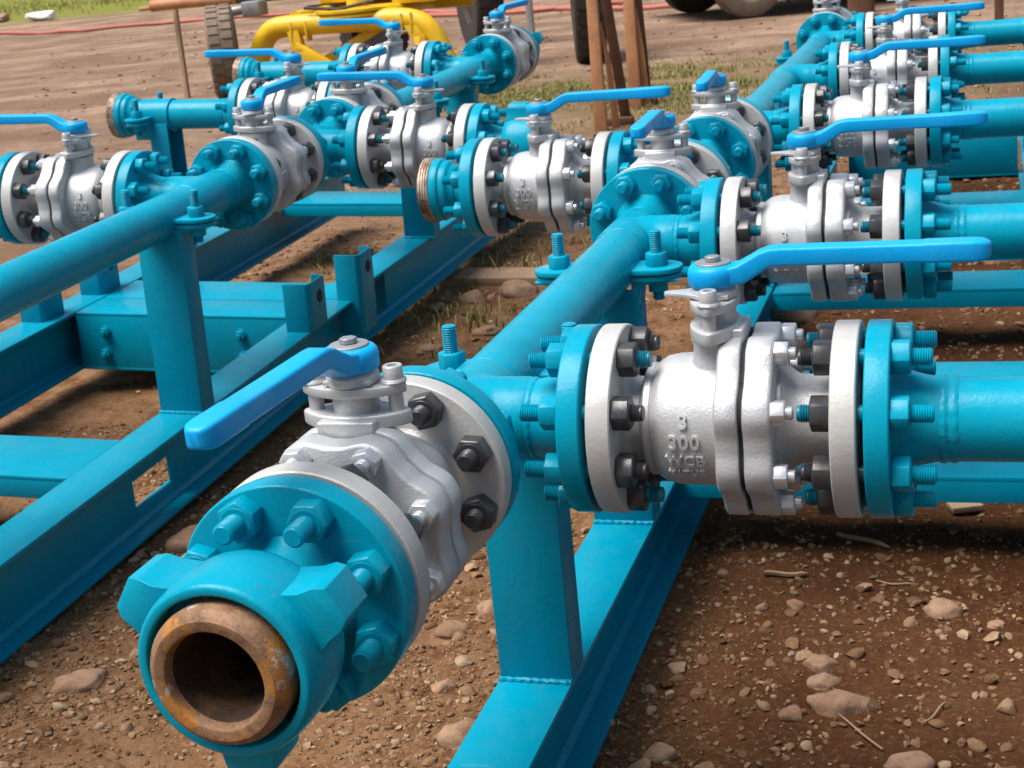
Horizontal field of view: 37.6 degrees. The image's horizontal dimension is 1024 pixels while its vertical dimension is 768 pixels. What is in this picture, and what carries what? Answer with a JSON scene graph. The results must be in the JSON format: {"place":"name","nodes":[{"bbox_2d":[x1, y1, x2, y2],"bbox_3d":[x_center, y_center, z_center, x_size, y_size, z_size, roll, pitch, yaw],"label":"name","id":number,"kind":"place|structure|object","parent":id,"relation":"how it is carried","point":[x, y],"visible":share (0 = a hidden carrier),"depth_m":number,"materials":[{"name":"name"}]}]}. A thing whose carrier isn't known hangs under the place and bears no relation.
{"place":"outdoors","nodes":[
{"label":"outdoors","id":0,"kind":"place"},
{"bbox_2d":[0,0,148,16],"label":"meadow grass","id":1,"kind":"structure","parent":0,"point":[64,4],"depth_m":45.95,"materials":[{"name":"green plant"}]},
{"bbox_2d":[0,0,1023,767],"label":"ground","id":2,"kind":"structure","parent":0,"point":[82,398],"depth_m":2.73,"materials":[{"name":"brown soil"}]},
{"bbox_2d":[0,13,9,22],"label":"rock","id":3,"kind":"object","parent":2,"relation":"on","point":[4,17],"visible":0.94,"depth_m":36.51,"materials":[{"name":"beige stone"}]},
{"bbox_2d":[24,10,55,20],"bbox_3d":[-11.145,-8.656,35.508,0.801,0.248,0.378,0,18,17],"label":"white rubbish","id":4,"kind":"object","parent":2,"relation":"on","point":[48,15],"visible":0.98,"depth_m":35.37,"materials":[{"name":"plastic"}]},
{"bbox_2d":[50,668,106,693],"bbox_3d":[-0.717,0.493,2.494,0.083,0.027,0.074,-5,17,2],"label":"stone","id":5,"kind":"object","parent":2,"relation":"on","point":[85,680],"visible":1,"depth_m":2.48,"materials":[{"name":"beige stone"}]},
{"bbox_2d":[0,12,290,34],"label":"red hose","id":6,"kind":"object","parent":2,"relation":"on","point":[116,26],"visible":0.66,"depth_m":27.20,"materials":[{"name":"red rubber"}]},
{"bbox_2d":[163,524,197,553],"bbox_3d":[-0.656,0.325,3.033,0.084,0.055,0.106,7,21,36],"label":"stone","id":7,"kind":"object","parent":2,"relation":"on","point":[178,542],"visible":0.41,"depth_m":3.00,"materials":[{"name":"beige stone"}]},
{"bbox_2d":[172,9,190,97],"bbox_3d":[-2.793,-3.127,12.464,0.066,1.520,0.044,0,18,17],"label":"wooden stake","id":8,"kind":"object","parent":2,"relation":"on","point":[183,68],"visible":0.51,"depth_m":12.57,"materials":[{"name":"brown wood"}]},
{"bbox_2d":[204,3,238,98],"bbox_3d":[-2.336,-2.693,12.215,0.225,0.754,0.754,-8,17,-7],"label":"trailer wheel","id":9,"kind":"object","parent":2,"relation":"on","point":[220,28],"visible":0.73,"depth_m":11.89,"materials":[{"name":"rubber"}]},
{"bbox_2d":[0,57,496,664],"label":"skid frame","id":10,"kind":"object","parent":2,"relation":"on","point":[180,315],"visible":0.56,"depth_m":3.77,"materials":[{"name":"teal paint"}]},
{"bbox_2d":[0,152,49,243],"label":"outlet pipe","id":11,"kind":"object","parent":10,"relation":"attached to","point":[6,235],"visible":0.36,"depth_m":3.38,"materials":[{"name":"metal"}]},
{"bbox_2d":[0,138,276,321],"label":"pipe spool","id":12,"kind":"object","parent":10,"relation":"on","point":[233,181],"visible":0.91,"depth_m":3.15,"materials":[{"name":"teal paint"}]},
{"bbox_2d":[0,114,133,243],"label":"ball valve","id":13,"kind":"object","parent":12,"relation":"attached to","point":[61,200],"visible":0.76,"depth_m":3.35,"materials":[{"name":"silver metal"}]},
{"bbox_2d":[222,76,323,221],"bbox_3d":[-0.585,-0.572,3.652,0.210,0.296,0.410,2,19,15],"label":"ball valve","id":14,"kind":"object","parent":12,"relation":"attached to","point":[294,162],"visible":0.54,"depth_m":3.58,"materials":[{"name":"silver metal"}]},
{"bbox_2d":[106,78,261,137],"bbox_3d":[-0.978,-0.827,4.616,0.521,0.210,0.210,2,19,15],"label":"outlet pipe","id":15,"kind":"object","parent":10,"relation":"attached to","point":[173,114],"visible":0.52,"depth_m":4.59,"materials":[{"name":"teal metal"}]},
{"bbox_2d":[232,43,367,86],"bbox_3d":[-0.743,-1.116,5.432,0.522,0.210,0.210,2,19,15],"label":"outlet pipe","id":16,"kind":"object","parent":10,"relation":"attached to","point":[244,67],"visible":0.34,"depth_m":5.41,"materials":[{"name":"teal metal"}]},
{"bbox_2d":[306,35,516,105],"bbox_3d":[-0.302,-0.953,4.869,0.337,0.210,1.360,2,19,15],"label":"pipe spool","id":17,"kind":"object","parent":10,"relation":"on","point":[457,73],"visible":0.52,"depth_m":5.24,"materials":[{"name":"teal paint"}]},
{"bbox_2d":[204,48,329,124],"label":"ball valve","id":18,"kind":"object","parent":17,"relation":"attached to","point":[291,101],"visible":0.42,"depth_m":4.46,"materials":[{"name":"silver metal"}]},
{"bbox_2d":[322,47,401,110],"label":"ball valve","id":19,"kind":"object","parent":17,"relation":"attached to","point":[361,93],"visible":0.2,"depth_m":4.13,"materials":[{"name":"silver metal"}]},
{"bbox_2d":[275,98,395,195],"bbox_3d":[-0.458,-0.607,3.870,0.337,0.210,0.463,2,19,15],"label":"pipe spool","id":20,"kind":"object","parent":19,"relation":"attached to","point":[331,124],"visible":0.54,"depth_m":3.81,"materials":[{"name":"teal paint"}]},
{"bbox_2d":[317,71,475,188],"bbox_3d":[-0.288,-0.642,3.809,0.410,0.296,0.210,2,19,15],"label":"ball valve","id":21,"kind":"object","parent":20,"relation":"attached to","point":[412,134],"visible":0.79,"depth_m":3.74,"materials":[{"name":"silver metal"}]},
{"bbox_2d":[441,101,529,156],"bbox_3d":[-0.034,-0.595,3.752,0.244,0.213,0.210,2,19,15],"label":"flange","id":22,"kind":"object","parent":21,"relation":"attached to","point":[484,121],"visible":0.35,"depth_m":3.68,"materials":[{"name":"teal paint"}]},
{"bbox_2d":[318,18,429,89],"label":"ball valve","id":23,"kind":"object","parent":17,"relation":"attached to","point":[396,57],"visible":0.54,"depth_m":5.27,"materials":[{"name":"silver metal"}]},
{"bbox_2d":[483,0,536,88],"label":"ball valve","id":24,"kind":"object","parent":17,"relation":"attached to","point":[520,42],"visible":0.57,"depth_m":5.51,"materials":[{"name":"silver metal"}]},
{"bbox_2d":[503,25,543,77],"bbox_3d":[0.008,-1.257,5.719,0.210,0.212,0.244,2,19,15],"label":"hammer union","id":25,"kind":"object","parent":24,"relation":"attached to","point":[537,37],"visible":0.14,"depth_m":5.68,"materials":[{"name":"teal paint"}]},
{"bbox_2d":[139,0,474,62],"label":"yellow trailer","id":26,"kind":"object","parent":2,"relation":"on","point":[295,27],"visible":0.8,"depth_m":12.09,"materials":[{"name":"paint"}]},
{"bbox_2d":[339,30,408,50],"bbox_3d":[-1.236,-3.144,13.459,0.678,0.677,0.220,7,21,36],"label":"spare tyre","id":27,"kind":"object","parent":2,"relation":"on","point":[380,37],"visible":0.11,"depth_m":13.40,"materials":[{"name":"rubber"}]},
{"bbox_2d":[416,344,442,353],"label":"stone","id":28,"kind":"object","parent":2,"relation":"on","point":[426,348],"visible":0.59,"depth_m":4.26,"materials":[{"name":"beige stone"}]},
{"bbox_2d":[428,302,445,310],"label":"stone","id":29,"kind":"object","parent":2,"relation":"on","point":[438,305],"visible":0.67,"depth_m":4.71,"materials":[{"name":"grey stone"}]},
{"bbox_2d":[432,678,457,692],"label":"stone","id":30,"kind":"object","parent":2,"relation":"on","point":[449,684],"visible":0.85,"depth_m":2.35,"materials":[{"name":"beige stone"}]},
{"bbox_2d":[434,620,469,638],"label":"stone","id":31,"kind":"object","parent":2,"relation":"on","point":[447,629],"visible":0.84,"depth_m":2.53,"materials":[{"name":"beige stone"}]},
{"bbox_2d":[437,717,475,749],"bbox_3d":[-0.064,0.517,2.187,0.086,0.064,0.059,-3,17,8],"label":"stone","id":32,"kind":"object","parent":2,"relation":"on","point":[451,736],"visible":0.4,"depth_m":2.17,"materials":[{"name":"beige stone"}]},
{"bbox_2d":[458,289,484,302],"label":"stone","id":33,"kind":"object","parent":2,"relation":"on","point":[476,296],"visible":0.81,"depth_m":4.76,"materials":[{"name":"beige stone"}]},
{"bbox_2d":[456,0,503,43],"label":"trailer wheel","id":34,"kind":"object","parent":2,"relation":"on","point":[471,20],"visible":0.52,"depth_m":14.12,"materials":[{"name":"rubber"}]},
{"bbox_2d":[476,599,493,615],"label":"stone","id":35,"kind":"object","parent":2,"relation":"on","point":[484,608],"visible":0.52,"depth_m":2.61,"materials":[{"name":"beige stone"}]},
{"bbox_2d":[471,325,501,335],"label":"stone","id":36,"kind":"object","parent":2,"relation":"on","point":[493,331],"visible":0.81,"depth_m":4.34,"materials":[{"name":"beige stone"}]},
{"bbox_2d":[490,629,496,638],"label":"stone","id":37,"kind":"object","parent":2,"relation":"on","point":[492,633],"visible":0.37,"depth_m":2.50,"materials":[{"name":"beige stone"}]},
{"bbox_2d":[497,279,538,297],"bbox_3d":[0.015,-0.286,4.803,0.139,0.084,0.116,-3,17,8],"label":"stone","id":38,"kind":"object","parent":2,"relation":"on","point":[514,288],"visible":0.71,"depth_m":4.77,"materials":[{"name":"beige stone"}]},
{"bbox_2d":[427,0,622,17],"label":"red hose","id":39,"kind":"object","parent":2,"relation":"on","point":[522,11],"visible":0.37,"depth_m":19.65,"materials":[{"name":"red rubber"}]},
{"bbox_2d":[525,0,534,32],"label":"grey post","id":40,"kind":"object","parent":2,"relation":"on","point":[530,18],"visible":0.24,"depth_m":15.93,"materials":[{"name":"metal"}]},
{"bbox_2d":[436,267,689,286],"bbox_3d":[0.106,-0.350,4.955,1.022,0.038,0.154,1,18,21],"label":"plank","id":41,"kind":"object","parent":2,"relation":"on","point":[493,277],"visible":0.26,"depth_m":4.98,"materials":[{"name":"brown wood"}]},
{"bbox_2d":[420,3,716,12],"bbox_3d":[1.811,-4.848,19.034,9.557,0.106,2.249,6,20,34],"label":"red hose","id":42,"kind":"object","parent":2,"relation":"on","point":[620,7],"visible":0.3,"depth_m":19.25,"materials":[{"name":"red rubber"}]},
{"bbox_2d":[570,0,606,63],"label":"trailer wheel","id":43,"kind":"object","parent":2,"relation":"on","point":[580,25],"visible":0.55,"depth_m":11.75,"materials":[{"name":"rubber"}]},
{"bbox_2d":[586,0,634,130],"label":"rusty stand","id":44,"kind":"object","parent":2,"relation":"on","point":[602,122],"visible":0.8,"depth_m":8.19,"materials":[{"name":"metal"}]},
{"bbox_2d":[623,0,657,108],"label":"rusty stand","id":45,"kind":"object","parent":2,"relation":"on","point":[638,72],"visible":0.81,"depth_m":8.96,"materials":[{"name":"metal"}]},
{"bbox_2d":[640,742,677,764],"bbox_3d":[0.205,0.522,2.106,0.056,0.034,0.040,-5,17,3],"label":"stone","id":46,"kind":"object","parent":2,"relation":"on","point":[658,753],"visible":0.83,"depth_m":2.09,"materials":[{"name":"beige stone"}]},
{"bbox_2d":[665,0,776,17],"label":"parked truck","id":47,"kind":"object","parent":2,"relation":"on","point":[746,8],"visible":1,"depth_m":15.07,"materials":[{"name":"rubber"}]},
{"bbox_2d":[427,37,1023,767],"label":"skid frame","id":48,"kind":"object","parent":2,"relation":"on","point":[573,635],"visible":0.32,"depth_m":2.33,"materials":[{"name":"teal paint"}]},
{"bbox_2d":[380,166,770,528],"bbox_3d":[0.135,-0.099,2.118,0.337,0.210,1.358,0,18,17],"label":"pipe spool","id":49,"kind":"object","parent":48,"relation":"on","point":[514,397],"visible":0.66,"depth_m":1.82,"materials":[{"name":"teal paint"}]},
{"bbox_2d":[184,335,511,656],"bbox_3d":[-0.162,0.111,1.381,0.210,0.296,0.410,0,18,17],"label":"ball valve","id":50,"kind":"object","parent":49,"relation":"attached to","point":[364,440],"visible":0.55,"depth_m":1.39,"materials":[{"name":"silver metal"}]},
{"bbox_2d":[117,475,419,767],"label":"hammer union","id":51,"kind":"object","parent":50,"relation":"attached to","point":[267,619],"visible":0.96,"depth_m":1.20,"materials":[{"name":"teal paint"}]},
{"bbox_2d":[615,109,728,186],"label":"ball valve","id":52,"kind":"object","parent":49,"relation":"attached to","point":[666,149],"visible":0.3,"depth_m":2.77,"materials":[{"name":"silver metal"}]},
{"bbox_2d":[577,116,755,226],"bbox_3d":[0.314,-0.424,3.121,0.337,0.210,0.463,0,18,17],"label":"pipe spool","id":53,"kind":"object","parent":52,"relation":"attached to","point":[727,143],"visible":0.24,"depth_m":3.18,"materials":[{"name":"teal paint"}]},
{"bbox_2d":[473,86,670,235],"bbox_3d":[0.139,-0.464,3.162,0.410,0.296,0.210,0,18,17],"label":"ball valve","id":54,"kind":"object","parent":53,"relation":"attached to","point":[547,185],"visible":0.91,"depth_m":3.13,"materials":[{"name":"silver metal"}]},
{"bbox_2d":[416,138,524,236],"bbox_3d":[-0.087,-0.422,3.246,0.205,0.210,0.210,0,18,17],"label":"threaded union end","id":55,"kind":"object","parent":54,"relation":"attached to","point":[444,187],"visible":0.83,"depth_m":3.20,"materials":[{"name":"teal paint"}]},
{"bbox_2d":[585,237,990,517],"bbox_3d":[0.296,-0.004,1.606,0.410,0.296,0.210,0,18,17],"label":"ball valve","id":56,"kind":"object","parent":49,"relation":"attached to","point":[727,396],"visible":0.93,"depth_m":1.57,"materials":[{"name":"silver metal"}]},
{"bbox_2d":[796,319,1023,518],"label":"outlet pipe","id":57,"kind":"object","parent":56,"relation":"attached to","point":[914,412],"visible":0.88,"depth_m":1.52,"materials":[{"name":"teal metal"}]},
{"bbox_2d":[720,110,987,303],"bbox_3d":[0.550,-0.279,2.421,0.410,0.296,0.210,0,18,17],"label":"ball valve","id":58,"kind":"object","parent":49,"relation":"attached to","point":[817,204],"visible":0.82,"depth_m":2.39,"materials":[{"name":"silver metal"}]},
{"bbox_2d":[860,168,1023,300],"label":"outlet pipe","id":59,"kind":"object","parent":58,"relation":"attached to","point":[927,212],"visible":0.81,"depth_m":2.34,"materials":[{"name":"teal metal"}]},
{"bbox_2d":[725,12,865,170],"bbox_3d":[0.903,-0.930,4.584,0.336,0.210,2.541,0,18,17],"label":"pipe spool","id":60,"kind":"object","parent":48,"relation":"on","point":[794,74],"visible":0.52,"depth_m":4.44,"materials":[{"name":"teal paint"}]},
{"bbox_2d":[677,70,771,177],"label":"ball valve","id":61,"kind":"object","parent":60,"relation":"attached to","point":[710,87],"visible":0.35,"depth_m":3.33,"materials":[{"name":"silver metal"}]},
{"bbox_2d":[812,0,855,28],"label":"ball valve","id":62,"kind":"object","parent":60,"relation":"attached to","point":[828,6],"visible":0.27,"depth_m":5.77,"materials":[{"name":"silver metal"}]},
{"bbox_2d":[803,35,985,168],"bbox_3d":[0.897,-0.654,3.536,0.410,0.296,0.210,0,18,17],"label":"ball valve","id":63,"kind":"object","parent":60,"relation":"attached to","point":[868,96],"visible":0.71,"depth_m":3.50,"materials":[{"name":"silver metal"}]},
{"bbox_2d":[898,75,1023,166],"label":"outlet pipe","id":64,"kind":"object","parent":63,"relation":"attached to","point":[1005,117],"visible":0.76,"depth_m":3.45,"materials":[{"name":"teal metal"}]},
{"bbox_2d":[865,0,946,55],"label":"ball valve","id":65,"kind":"object","parent":60,"relation":"attached to","point":[915,26],"visible":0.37,"depth_m":5.38,"materials":[{"name":"silver metal"}]},
{"bbox_2d":[928,11,1023,53],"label":"outlet pipe","id":66,"kind":"object","parent":65,"relation":"attached to","point":[1003,32],"visible":0.58,"depth_m":5.33,"materials":[{"name":"teal metal"}]},
{"bbox_2d":[839,2,984,100],"bbox_3d":[1.180,-0.960,4.441,0.410,0.296,0.210,0,18,17],"label":"ball valve","id":67,"kind":"object","parent":60,"relation":"attached to","point":[900,67],"visible":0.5,"depth_m":4.40,"materials":[{"name":"silver metal"}]},
{"bbox_2d":[916,34,1023,99],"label":"outlet pipe","id":68,"kind":"object","parent":67,"relation":"attached to","point":[968,69],"visible":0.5,"depth_m":4.35,"materials":[{"name":"teal metal"}]},
{"bbox_2d":[719,534,740,550],"bbox_3d":[0.401,0.290,2.773,0.007,0.005,0.080,7,21,36],"label":"twig","id":69,"kind":"object","parent":2,"relation":"on","point":[726,542],"visible":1,"depth_m":2.76,"materials":[{"name":"brown wood"}]},
{"bbox_2d":[755,603,768,611],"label":"stone","id":70,"kind":"object","parent":2,"relation":"on","point":[761,607],"visible":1,"depth_m":2.50,"materials":[{"name":"beige stone"}]},
{"bbox_2d":[764,570,807,577],"bbox_3d":[0.475,0.329,2.609,0.076,0.014,0.014,-1,18,16],"label":"twig","id":71,"kind":"object","parent":2,"relation":"on","point":[783,574],"visible":1,"depth_m":2.60,"materials":[{"name":"brown wood"}]},
{"bbox_2d":[778,704,802,721],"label":"stone","id":72,"kind":"object","parent":2,"relation":"on","point":[792,713],"visible":1,"depth_m":2.17,"materials":[{"name":"beige stone"}]},
{"bbox_2d":[770,308,817,324],"bbox_3d":[0.775,-0.183,4.195,0.139,0.085,0.112,1,18,21],"label":"stone","id":73,"kind":"object","parent":2,"relation":"on","point":[797,317],"visible":0.38,"depth_m":4.16,"materials":[{"name":"brown stone"}]},
{"bbox_2d":[786,599,805,610],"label":"stone","id":74,"kind":"object","parent":2,"relation":"on","point":[797,604],"visible":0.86,"depth_m":2.49,"materials":[{"name":"beige stone"}]},
{"bbox_2d":[796,336,805,351],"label":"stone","id":75,"kind":"object","parent":2,"relation":"on","point":[801,345],"visible":0.15,"depth_m":3.87,"materials":[{"name":"brown stone"}]},
{"bbox_2d":[802,654,839,672],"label":"stone","id":76,"kind":"object","parent":2,"relation":"on","point":[819,663],"visible":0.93,"depth_m":2.30,"materials":[{"name":"beige stone"}]},
{"bbox_2d":[807,672,841,690],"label":"stone","id":77,"kind":"object","parent":2,"relation":"on","point":[828,681],"visible":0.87,"depth_m":2.25,"materials":[{"name":"beige stone"}]},
{"bbox_2d":[806,689,868,717],"bbox_3d":[0.481,0.465,2.197,0.100,0.041,0.066,-8,17,-7],"label":"stone","id":78,"kind":"object","parent":2,"relation":"on","point":[833,703],"visible":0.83,"depth_m":2.17,"materials":[{"name":"beige stone"}]},
{"bbox_2d":[839,714,883,749],"bbox_3d":[0.487,0.486,2.108,0.008,0.005,0.110,-12,18,-19],"label":"twig","id":79,"kind":"object","parent":2,"relation":"on","point":[861,733],"visible":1,"depth_m":2.10,"materials":[{"name":"brown wood"}]},
{"bbox_2d":[848,0,874,12],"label":"rusty post","id":80,"kind":"object","parent":2,"relation":"on","point":[861,6],"depth_m":14.11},
{"bbox_2d":[836,532,889,547],"bbox_3d":[0.636,0.282,2.720,0.110,0.014,0.014,11,24,43],"label":"twig","id":81,"kind":"object","parent":2,"relation":"on","point":[862,539],"visible":1,"depth_m":2.72,"materials":[{"name":"brown wood"}]},
{"bbox_2d":[876,579,911,584],"bbox_3d":[0.648,0.338,2.558,0.060,0.005,0.007,2,19,25],"label":"twig","id":82,"kind":"object","parent":2,"relation":"on","point":[893,583],"visible":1,"depth_m":2.56,"materials":[{"name":"brown wood"}]},
{"bbox_2d":[883,751,935,767],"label":"stone","id":83,"kind":"object","parent":2,"relation":"on","point":[915,759],"visible":1,"depth_m":2.01,"materials":[{"name":"beige stone"}]},
{"bbox_2d":[903,617,918,626],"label":"stone","id":84,"kind":"object","parent":2,"relation":"on","point":[911,621],"visible":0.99,"depth_m":2.40,"materials":[{"name":"beige stone"}]},
{"bbox_2d":[921,702,946,723],"bbox_3d":[0.599,0.465,2.132,0.007,0.005,0.070,11,24,44],"label":"twig","id":85,"kind":"object","parent":2,"relation":"on","point":[935,713],"visible":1,"depth_m":2.13,"materials":[{"name":"brown wood"}]},
{"bbox_2d":[922,598,963,618],"bbox_3d":[0.699,0.375,2.440,0.067,0.046,0.056,-2,17,13],"label":"stone","id":86,"kind":"object","parent":2,"relation":"on","point":[935,608],"visible":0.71,"depth_m":2.43,"materials":[{"name":"beige stone"}]},
{"bbox_2d":[946,502,983,513],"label":"rock","id":87,"kind":"object","parent":2,"relation":"on","point":[954,508],"visible":0.7,"depth_m":2.79,"materials":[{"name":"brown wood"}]},
{"bbox_2d":[987,620,1004,628],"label":"stone","id":88,"kind":"object","parent":2,"relation":"on","point":[995,624],"visible":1,"depth_m":2.38,"materials":[{"name":"beige stone"}]},
{"bbox_2d":[972,260,1023,264],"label":"plank","id":89,"kind":"object","parent":2,"relation":"on","point":[1001,261],"visible":0.12,"depth_m":4.58,"materials":[{"name":"brown wood"}]},
{"bbox_2d":[994,0,1003,19],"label":"thin post","id":90,"kind":"object","parent":2,"relation":"on","point":[998,9],"depth_m":12.18,"materials":[{"name":"brown wood"}]},
{"bbox_2d":[16,0,1022,190],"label":"yard gravel","id":91,"kind":"structure","parent":0,"point":[656,62],"depth_m":14.02,"materials":[{"name":"brown gravel"}]},
{"bbox_2d":[109,44,1023,357],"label":"grass","id":92,"kind":"structure","parent":0,"point":[551,94],"depth_m":9.64,"materials":[{"name":"green plant"}]}
]}

